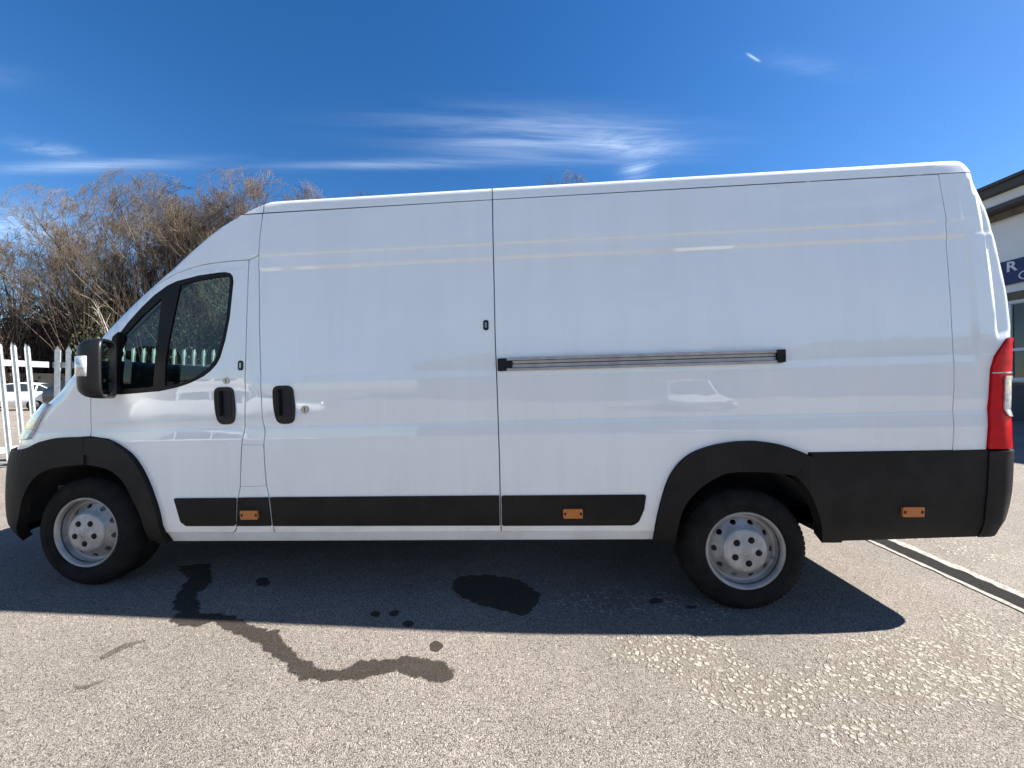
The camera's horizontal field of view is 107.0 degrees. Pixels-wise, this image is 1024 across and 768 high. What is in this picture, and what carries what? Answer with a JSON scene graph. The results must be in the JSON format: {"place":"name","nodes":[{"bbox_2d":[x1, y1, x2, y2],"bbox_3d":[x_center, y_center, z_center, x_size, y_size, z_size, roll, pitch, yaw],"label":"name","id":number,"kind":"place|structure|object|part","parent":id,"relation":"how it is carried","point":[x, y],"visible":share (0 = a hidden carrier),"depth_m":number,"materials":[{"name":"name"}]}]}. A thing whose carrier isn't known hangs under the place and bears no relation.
{"place":"outdoors","nodes":[
{"label":"outdoors","id":0,"kind":"place"},
{"bbox_2d":[0,407,1023,767],"bbox_3d":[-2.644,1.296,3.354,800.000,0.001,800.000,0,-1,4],"label":"ground","id":1,"kind":"structure","parent":0,"point":[854,655],"depth_m":1.76,"materials":[{"name":"grey asphalt"}]},
{"bbox_2d":[0,342,48,460],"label":"palisade fence","id":2,"kind":"object","parent":1,"relation":"on","point":[14,362],"visible":0.73,"depth_m":6.02,"materials":[{"name":"wood"}]},
{"bbox_2d":[0,382,52,409],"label":"parked car","id":3,"kind":"object","parent":1,"relation":"on","point":[39,388],"visible":0.22,"depth_m":20.11,"materials":[{"name":"white"}]},
{"bbox_3d":[-26.409,0.197,19.923,0.572,0.451,0.153,0,-1,-21],"label":"side window","id":4,"kind":"part","parent":3,"relation":"part of","materials":[{"name":"grey glass"}]},
{"bbox_3d":[-25.782,0.190,20.173,0.616,0.433,0.159,0,-1,-21],"label":"side window","id":5,"kind":"part","parent":3,"relation":"part of","materials":[{"name":"grey glass"}]},
{"bbox_3d":[-25.202,0.221,20.405,0.485,0.364,0.151,0,-1,-21],"label":"side window","id":6,"kind":"part","parent":3,"relation":"part of","materials":[{"name":"grey glass"}]},
{"bbox_3d":[-25.457,0.130,21.095,0.498,0.334,1.211,0,-1,-21],"label":"rear window","id":7,"kind":"part","parent":3,"relation":"part of","materials":[{"name":"glass"}]},
{"bbox_2d":[5,373,64,383],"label":"boundary wall","id":8,"kind":"structure","parent":1,"relation":"on","point":[46,378],"depth_m":25.72,"materials":[{"name":"grey concrete"}]},
{"bbox_2d":[0,239,72,326],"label":"bare tree","id":9,"kind":"object","parent":1,"relation":"on","point":[6,291],"visible":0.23,"depth_m":29.14,"materials":[{"name":"brown plant"}]},
{"bbox_2d":[0,287,72,339],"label":"bush","id":10,"kind":"object","parent":1,"relation":"on","point":[19,310],"depth_m":27.40,"materials":[{"name":"brown plant"}]},
{"bbox_2d":[0,287,102,383],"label":"bush","id":11,"kind":"object","parent":1,"relation":"on","point":[30,336],"visible":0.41,"depth_m":25.58,"materials":[{"name":"brown plant"}]},
{"bbox_2d":[42,379,64,402],"bbox_3d":[-23.125,0.559,21.688,4.466,1.770,1.860,0,-1,-21],"label":"parked car","id":12,"kind":"object","parent":1,"relation":"on","point":[48,394],"visible":0.02,"depth_m":20.17,"materials":[{"name":"black"}]},
{"bbox_2d":[0,277,140,373],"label":"bush","id":13,"kind":"object","parent":1,"relation":"on","point":[61,338],"visible":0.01,"depth_m":26.64,"materials":[{"name":"brown plant"}]},
{"bbox_2d":[12,216,145,324],"bbox_3d":[-34.650,-5.300,30.978,8.326,13.931,8.761,0,-1,-15],"label":"bare tree","id":14,"kind":"object","parent":1,"relation":"on","point":[64,265],"visible":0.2,"depth_m":29.19,"materials":[{"name":"brown plant"}]},
{"bbox_2d":[0,184,158,333],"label":"bare tree","id":15,"kind":"object","parent":1,"relation":"on","point":[30,255],"visible":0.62,"depth_m":25.79,"materials":[{"name":"brown plant"}]},
{"bbox_2d":[13,268,156,379],"bbox_3d":[-29.630,-3.046,27.640,12.772,9.170,7.908,0,-1,17],"label":"bush","id":16,"kind":"object","parent":1,"relation":"on","point":[73,325],"visible":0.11,"depth_m":25.58,"materials":[{"name":"brown plant"}]},
{"bbox_2d":[76,678,105,688],"bbox_3d":[-1.810,1.279,1.611,0.126,0.001,0.061,0,-1,-17],"label":"scuff mark","id":17,"kind":"object","parent":1,"relation":"on","point":[84,686],"visible":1,"depth_m":1.60,"materials":[{"name":"concrete"}]},
{"bbox_2d":[87,300,109,332],"bbox_3d":[-24.359,-1.825,23.081,2.942,6.586,0.990,0,-1,4],"label":"birch stem","id":18,"kind":"object","parent":1,"relation":"on","point":[98,310],"visible":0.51,"depth_m":23.12,"materials":[{"name":"white plant"}]},
{"bbox_2d":[0,217,221,376],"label":"bush","id":19,"kind":"object","parent":1,"relation":"on","point":[79,337],"visible":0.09,"depth_m":25.50,"materials":[{"name":"brown plant"}]},
{"bbox_2d":[99,640,145,659],"bbox_3d":[-1.891,1.282,1.843,0.077,0.001,0.180,0,-1,35],"label":"scuff mark","id":20,"kind":"object","parent":1,"relation":"on","point":[117,649],"visible":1,"depth_m":1.84,"materials":[{"name":"concrete"}]},
{"bbox_2d":[51,165,212,348],"bbox_3d":[-26.692,-6.481,27.887,9.754,16.319,10.263,0,-1,-13],"label":"bare tree","id":21,"kind":"object","parent":1,"relation":"on","point":[142,269],"visible":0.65,"depth_m":25.98,"materials":[{"name":"brown plant"}]},
{"bbox_2d":[53,346,215,397],"bbox_3d":[-2.980,0.351,7.601,10.034,1.975,0.116,0,-1,-13],"label":"palisade fence","id":22,"kind":"object","parent":1,"relation":"on","point":[67,365],"visible":0.09,"depth_m":6.58,"materials":[{"name":"wood"}]},
{"bbox_2d":[74,213,198,337],"bbox_3d":[-28.682,-6.224,30.019,9.636,15.733,10.633,0,-1,-32],"label":"bare tree","id":23,"kind":"object","parent":1,"relation":"on","point":[164,273],"visible":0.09,"depth_m":29.38,"materials":[{"name":"brown plant"}]},
{"bbox_2d":[110,240,227,363],"bbox_3d":[-23.091,-3.552,26.535,7.623,10.273,11.323,0,-1,-10],"label":"bush","id":24,"kind":"object","parent":1,"relation":"on","point":[187,334],"visible":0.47,"depth_m":25.09,"materials":[{"name":"brown plant"}]},
{"bbox_2d":[126,285,228,363],"bbox_3d":[-18.941,-2.839,27.937,14.049,8.803,8.698,0,-1,-20],"label":"bush","id":25,"kind":"object","parent":1,"relation":"on","point":[218,328],"visible":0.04,"depth_m":26.13,"materials":[{"name":"brown plant"}]},
{"bbox_2d":[133,185,247,336],"bbox_3d":[-23.495,-6.263,29.600,9.536,15.921,9.063,0,-1,35],"label":"bare tree","id":26,"kind":"object","parent":1,"relation":"on","point":[214,221],"visible":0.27,"depth_m":27.76,"materials":[{"name":"brown plant"}]},
{"bbox_2d":[133,178,273,325],"bbox_3d":[-22.038,-6.800,29.753,10.368,16.928,11.440,0,-1,42],"label":"bare tree","id":27,"kind":"object","parent":1,"relation":"on","point":[181,227],"visible":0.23,"depth_m":26.19,"materials":[{"name":"brown plant"}]},
{"bbox_2d":[201,195,236,227],"bbox_3d":[-23.206,-6.995,35.720,12.652,17.414,10.149,0,-1,-5],"label":"bare tree","id":28,"kind":"object","parent":1,"relation":"on","point":[218,208],"depth_m":32.12,"materials":[{"name":"brown plant"}]},
{"bbox_2d":[182,165,326,315],"bbox_3d":[-19.896,-7.141,30.256,12.795,17.612,10.264,0,-1,44],"label":"bare tree","id":29,"kind":"object","parent":1,"relation":"on","point":[255,189],"visible":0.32,"depth_m":27.04,"materials":[{"name":"brown plant"}]},
{"bbox_2d":[256,577,269,585],"bbox_3d":[-1.623,1.288,2.469,0.082,0.001,0.163,1,-1,-41],"label":"drip spot","id":30,"kind":"object","parent":1,"relation":"on","point":[264,581],"visible":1,"depth_m":2.47,"materials":[{"name":"liquid"}]},
{"bbox_2d":[169,563,454,682],"bbox_3d":[-1.386,1.285,2.064,2.390,0.001,0.466,0,-1,28],"label":"damp trail","id":31,"kind":"object","parent":1,"relation":"on","point":[200,577],"visible":1,"depth_m":1.83,"materials":[{"name":"liquid"}]},
{"bbox_2d":[269,183,371,200],"bbox_3d":[-16.562,-7.552,35.361,11.765,18.707,11.181,0,-1,17],"label":"bare tree","id":32,"kind":"object","parent":1,"relation":"on","point":[288,198],"visible":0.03,"depth_m":33.02,"materials":[{"name":"brown plant"}]},
{"bbox_2d":[370,611,379,616],"bbox_3d":[-0.766,1.287,2.123,0.067,0.001,0.050,0,-1,22],"label":"drip spot","id":33,"kind":"object","parent":1,"relation":"on","point":[375,614],"visible":1,"depth_m":2.12,"materials":[{"name":"liquid"}]},
{"bbox_2d":[389,610,398,615],"bbox_3d":[-0.662,1.287,2.130,0.053,0.001,0.061,0,-1,-14],"label":"drip spot","id":34,"kind":"object","parent":1,"relation":"on","point":[394,613],"visible":1,"depth_m":2.13,"materials":[{"name":"liquid"}]},
{"bbox_2d":[403,621,413,626],"bbox_3d":[-0.557,1.286,2.036,0.068,0.001,0.052,0,-1,40],"label":"drip spot","id":35,"kind":"object","parent":1,"relation":"on","point":[408,623],"visible":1,"depth_m":2.04,"materials":[{"name":"liquid"}]},
{"bbox_2d":[430,641,443,651],"bbox_3d":[-0.375,1.285,1.858,0.077,0.001,0.069,0,-1,31],"label":"drip spot","id":36,"kind":"object","parent":1,"relation":"on","point":[436,646],"visible":1,"depth_m":1.86,"materials":[{"name":"liquid"}]},
{"bbox_2d":[451,575,540,615],"bbox_3d":[-0.114,1.291,2.376,0.610,0.001,0.373,0,-1,24],"label":"damp patch","id":37,"kind":"object","parent":1,"relation":"on","point":[512,596],"visible":1,"depth_m":2.35,"materials":[{"name":"liquid"}]},
{"bbox_2d":[5,161,1013,608],"bbox_3d":[-0.398,0.037,3.226,6.415,2.629,2.538,-2,-1,4],"label":"panel van","id":38,"kind":"object","parent":1,"relation":"on","point":[691,369],"visible":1,"depth_m":2.20,"materials":[{"name":"white paint"}]},
{"bbox_3d":[-2.117,0.085,2.347,1.018,1.672,0.083,-2,-1,4],"label":"cab door","id":39,"kind":"part","parent":38,"relation":"part of","materials":[{"name":"white paint"}]},
{"bbox_3d":[-0.816,-0.101,2.280,1.459,1.974,0.111,-2,-1,4],"label":"sliding door","id":40,"kind":"part","parent":38,"relation":"part of","materials":[{"name":"white paint"}]},
{"bbox_2d":[542,168,587,184],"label":"bare tree","id":41,"kind":"object","parent":1,"relation":"on","point":[577,179],"visible":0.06,"depth_m":28.98,"materials":[{"name":"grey plant"}]},
{"bbox_2d":[649,597,662,603],"bbox_3d":[0.857,1.292,2.257,0.098,0.001,0.061,0,-1,-33],"label":"drip spot","id":42,"kind":"object","parent":1,"relation":"on","point":[655,600],"visible":1,"depth_m":2.26,"materials":[{"name":"liquid"}]},
{"bbox_2d":[866,539,1023,612],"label":"drain channel","id":43,"kind":"object","parent":1,"relation":"on","point":[1002,593],"visible":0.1,"depth_m":2.58,"materials":[{"name":"concrete"}]},
{"bbox_2d":[977,169,1023,420],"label":"industrial unit","id":44,"kind":"object","parent":1,"relation":"on","point":[1002,199],"visible":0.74,"depth_m":15.31,"materials":[{"name":"painted metal cladding"},{"name":"glass"}]},
{"bbox_2d":[1008,299,1023,380],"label":"window","id":45,"kind":"structure","parent":44,"relation":"in","point":[1016,311],"depth_m":15.28,"materials":[{"name":"grey glass"}]},
{"bbox_2d":[0,0,1023,319],"label":"sky","id":46,"kind":"structure","parent":0,"point":[344,97],"materials":[{"name":"blue"}]}
]}

